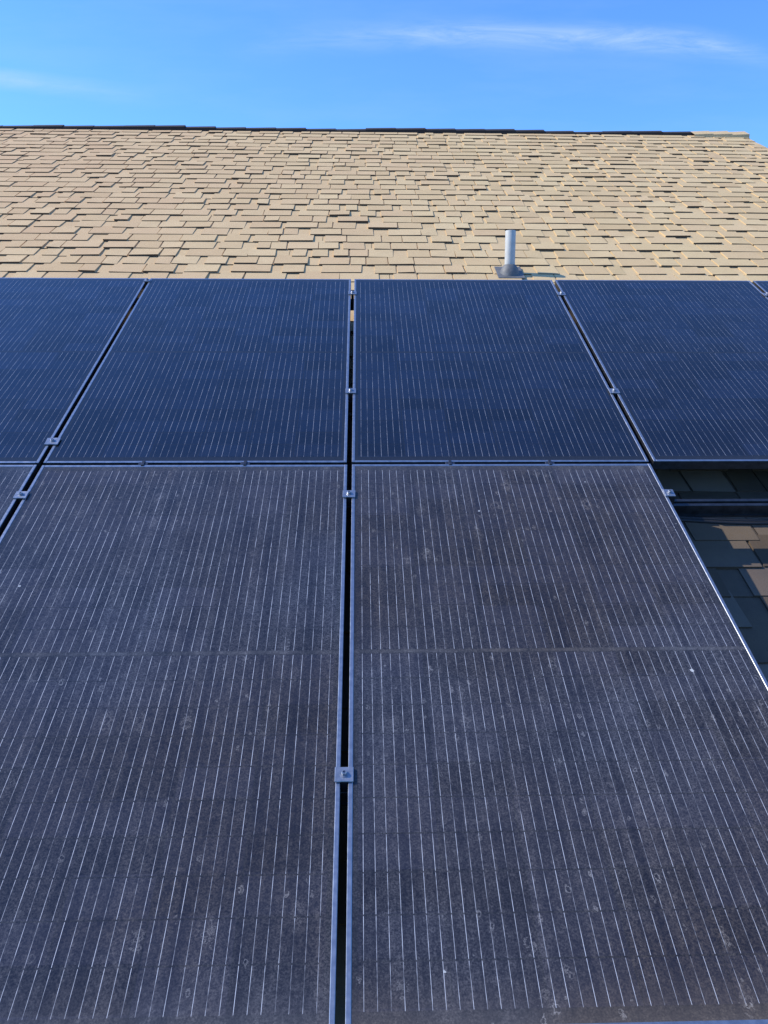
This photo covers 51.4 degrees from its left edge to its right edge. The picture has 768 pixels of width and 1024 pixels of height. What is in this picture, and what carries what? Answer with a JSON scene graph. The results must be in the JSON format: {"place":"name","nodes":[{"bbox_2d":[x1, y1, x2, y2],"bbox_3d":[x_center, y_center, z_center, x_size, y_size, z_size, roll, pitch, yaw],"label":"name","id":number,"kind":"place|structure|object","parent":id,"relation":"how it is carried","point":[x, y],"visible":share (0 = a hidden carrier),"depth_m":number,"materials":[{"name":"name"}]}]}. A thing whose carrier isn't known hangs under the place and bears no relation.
{"place":"outdoors","nodes":[
{"label":"outdoors","id":0,"kind":"place"},
{"bbox_2d":[0,0,767,147],"label":"sky","id":1,"kind":"structure","parent":0,"point":[546,65],"materials":[{"name":"blue"}]},
{"label":"ground","id":2,"kind":"structure","parent":0,"visible":0},
{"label":"walls","id":3,"kind":"object","parent":2,"relation":"on","visible":0},
{"bbox_2d":[3,150,757,534],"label":"roof deck","id":4,"kind":"structure","parent":3,"relation":"on","point":[371,246],"depth_m":5.40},
{"bbox_2d":[340,782,347,805],"bbox_3d":[-1.193,0.690,1.766,4.390,0.160,0.170,0,37,-2],"label":"mounting rail","id":5,"kind":"object","parent":4,"relation":"on","point":[343,798],"depth_m":1.77,"materials":[{"name":"metal"}]},
{"bbox_2d":[0,465,38,536],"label":"solar panel","id":6,"kind":"object","parent":5,"relation":"attached to","point":[14,479],"visible":0.94,"depth_m":2.63,"materials":[{"name":"glass"}]},
{"bbox_2d":[0,465,346,1023],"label":"solar panel","id":7,"kind":"object","parent":5,"relation":"attached to","point":[171,661],"visible":1,"depth_m":1.81,"materials":[{"name":"glass"}]},
{"bbox_2d":[335,767,353,791],"bbox_3d":[-0.088,0.589,1.757,0.041,0.053,0.037,0,37,-2],"label":"panel clamp","id":8,"kind":"object","parent":5,"relation":"attached to","point":[344,775],"visible":1,"depth_m":1.74,"materials":[{"name":"metal"}]},
{"bbox_2d":[138,460,554,465],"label":"row clips","id":9,"kind":"object","parent":4,"relation":"attached to","point":[449,462],"visible":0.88,"depth_m":2.75,"materials":[{"name":"metal"}]},
{"bbox_2d":[348,400,352,411],"bbox_3d":[-0.133,-0.372,3.223,6.600,0.160,0.170,0,37,-2],"label":"mounting rail","id":10,"kind":"object","parent":4,"relation":"on","point":[350,406],"visible":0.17,"depth_m":3.19,"materials":[{"name":"metal"}]},
{"bbox_2d":[43,278,350,464],"bbox_3d":[-0.671,-0.680,3.463,1.040,0.036,1.755,0,37,-2],"label":"solar panel","id":11,"kind":"object","parent":10,"relation":"attached to","point":[199,371],"visible":0.87,"depth_m":3.23,"materials":[{"name":"glass"}]},
{"bbox_2d":[44,438,60,449],"bbox_3d":[-1.179,-0.239,2.847,0.047,0.053,0.043,-1,37,-2],"label":"panel clamp","id":12,"kind":"object","parent":11,"relation":"attached to","point":[50,442],"visible":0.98,"depth_m":2.83,"materials":[{"name":"metal"}]},
{"bbox_2d":[346,388,355,401],"bbox_3d":[-0.132,-0.469,3.182,0.041,0.053,0.037,-1,37,-2],"label":"panel clamp","id":13,"kind":"object","parent":10,"relation":"attached to","point":[349,391],"visible":1,"depth_m":3.17,"materials":[{"name":"metal"}]},
{"bbox_2d":[352,279,648,463],"bbox_3d":[0.387,-0.685,3.494,1.040,0.035,1.755,0,37,-2],"label":"solar panel","id":14,"kind":"object","parent":10,"relation":"attached to","point":[482,371],"visible":0.87,"depth_m":3.27,"materials":[{"name":"glass"}]},
{"bbox_2d":[608,388,619,398],"bbox_3d":[0.924,-0.473,3.212,0.041,0.053,0.037,0,37,-2],"label":"panel clamp","id":15,"kind":"object","parent":10,"relation":"attached to","point":[614,391],"visible":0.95,"depth_m":3.19,"materials":[{"name":"metal"}]},
{"bbox_2d":[753,281,767,292],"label":"solar panel","id":16,"kind":"object","parent":10,"relation":"on","point":[762,286],"visible":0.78,"depth_m":4.18,"materials":[{"name":"glass"}]},
{"bbox_2d":[0,125,749,137],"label":"ridge caps","id":17,"kind":"object","parent":4,"relation":"on","point":[744,134],"visible":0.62,"depth_m":7.98,"materials":[{"name":"beige"}]},
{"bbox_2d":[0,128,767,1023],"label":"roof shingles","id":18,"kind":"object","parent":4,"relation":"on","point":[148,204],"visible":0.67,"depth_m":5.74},
{"bbox_2d":[494,230,524,277],"bbox_3d":[0.758,-1.534,4.799,0.160,0.304,0.170,0,10,-2],"label":"vent pipe","id":19,"kind":"object","parent":4,"relation":"on","point":[509,269],"visible":0.9,"depth_m":4.76,"materials":[{"name":"silver metal"}]},
{"bbox_2d":[346,499,767,518],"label":"mounting rail","id":20,"kind":"object","parent":4,"relation":"on","point":[723,507],"depth_m":2.66,"materials":[{"name":"metal"}]},
{"bbox_2d":[13,491,28,503],"bbox_3d":[-1.171,-0.042,2.582,0.041,0.053,0.037,0,37,-1],"label":"panel clamp","id":21,"kind":"object","parent":20,"relation":"attached to","point":[19,495],"visible":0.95,"depth_m":2.56,"materials":[{"name":"metal"}]},
{"bbox_2d":[343,490,354,506],"bbox_3d":[-0.114,-0.046,2.612,0.041,0.053,0.037,1,37,-1],"label":"panel clamp","id":22,"kind":"object","parent":20,"relation":"attached to","point":[348,494],"visible":1,"depth_m":2.60,"materials":[{"name":"metal"}]},
{"bbox_2d":[345,464,767,1023],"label":"solar panel","id":23,"kind":"object","parent":20,"relation":"attached to","point":[558,755],"visible":1,"depth_m":1.79,"materials":[{"name":"glass"}]},
{"bbox_2d":[662,489,675,504],"bbox_3d":[0.941,-0.050,2.642,0.034,0.053,0.037,1,37,0],"label":"panel clamp","id":24,"kind":"object","parent":20,"relation":"attached to","point":[670,494],"visible":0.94,"depth_m":2.63,"materials":[{"name":"metal"}]},
{"bbox_2d":[679,516,767,524],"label":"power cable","id":25,"kind":"object","parent":20,"relation":"attached to","point":[707,520],"visible":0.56,"depth_m":2.64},
{"bbox_3d":[-0.159,-0.992,4.058,6.600,0.161,0.170,0,37,-2],"label":"mounting rail","id":26,"kind":"object","parent":4,"relation":"on","visible":0},
{"bbox_2d":[0,278,145,469],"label":"solar panel","id":27,"kind":"object","parent":26,"relation":"on","point":[58,336],"visible":0.85,"depth_m":3.47,"materials":[{"name":"glass"}]},
{"bbox_2d":[348,291,356,301],"bbox_3d":[-0.159,-1.089,4.017,0.041,0.053,0.037,-1,37,-2],"label":"panel clamp","id":28,"kind":"object","parent":26,"relation":"attached to","point":[352,293],"visible":1,"depth_m":4.00,"materials":[{"name":"metal"}]},
{"bbox_2d":[557,291,565,299],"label":"panel clamp","id":29,"kind":"object","parent":26,"relation":"attached to","point":[561,293],"visible":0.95,"depth_m":4.03,"materials":[{"name":"metal"}]},
{"bbox_2d":[554,280,767,468],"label":"solar panel","id":30,"kind":"object","parent":26,"relation":"attached to","point":[682,365],"visible":0.98,"depth_m":3.44,"materials":[{"name":"glass"}]}
]}

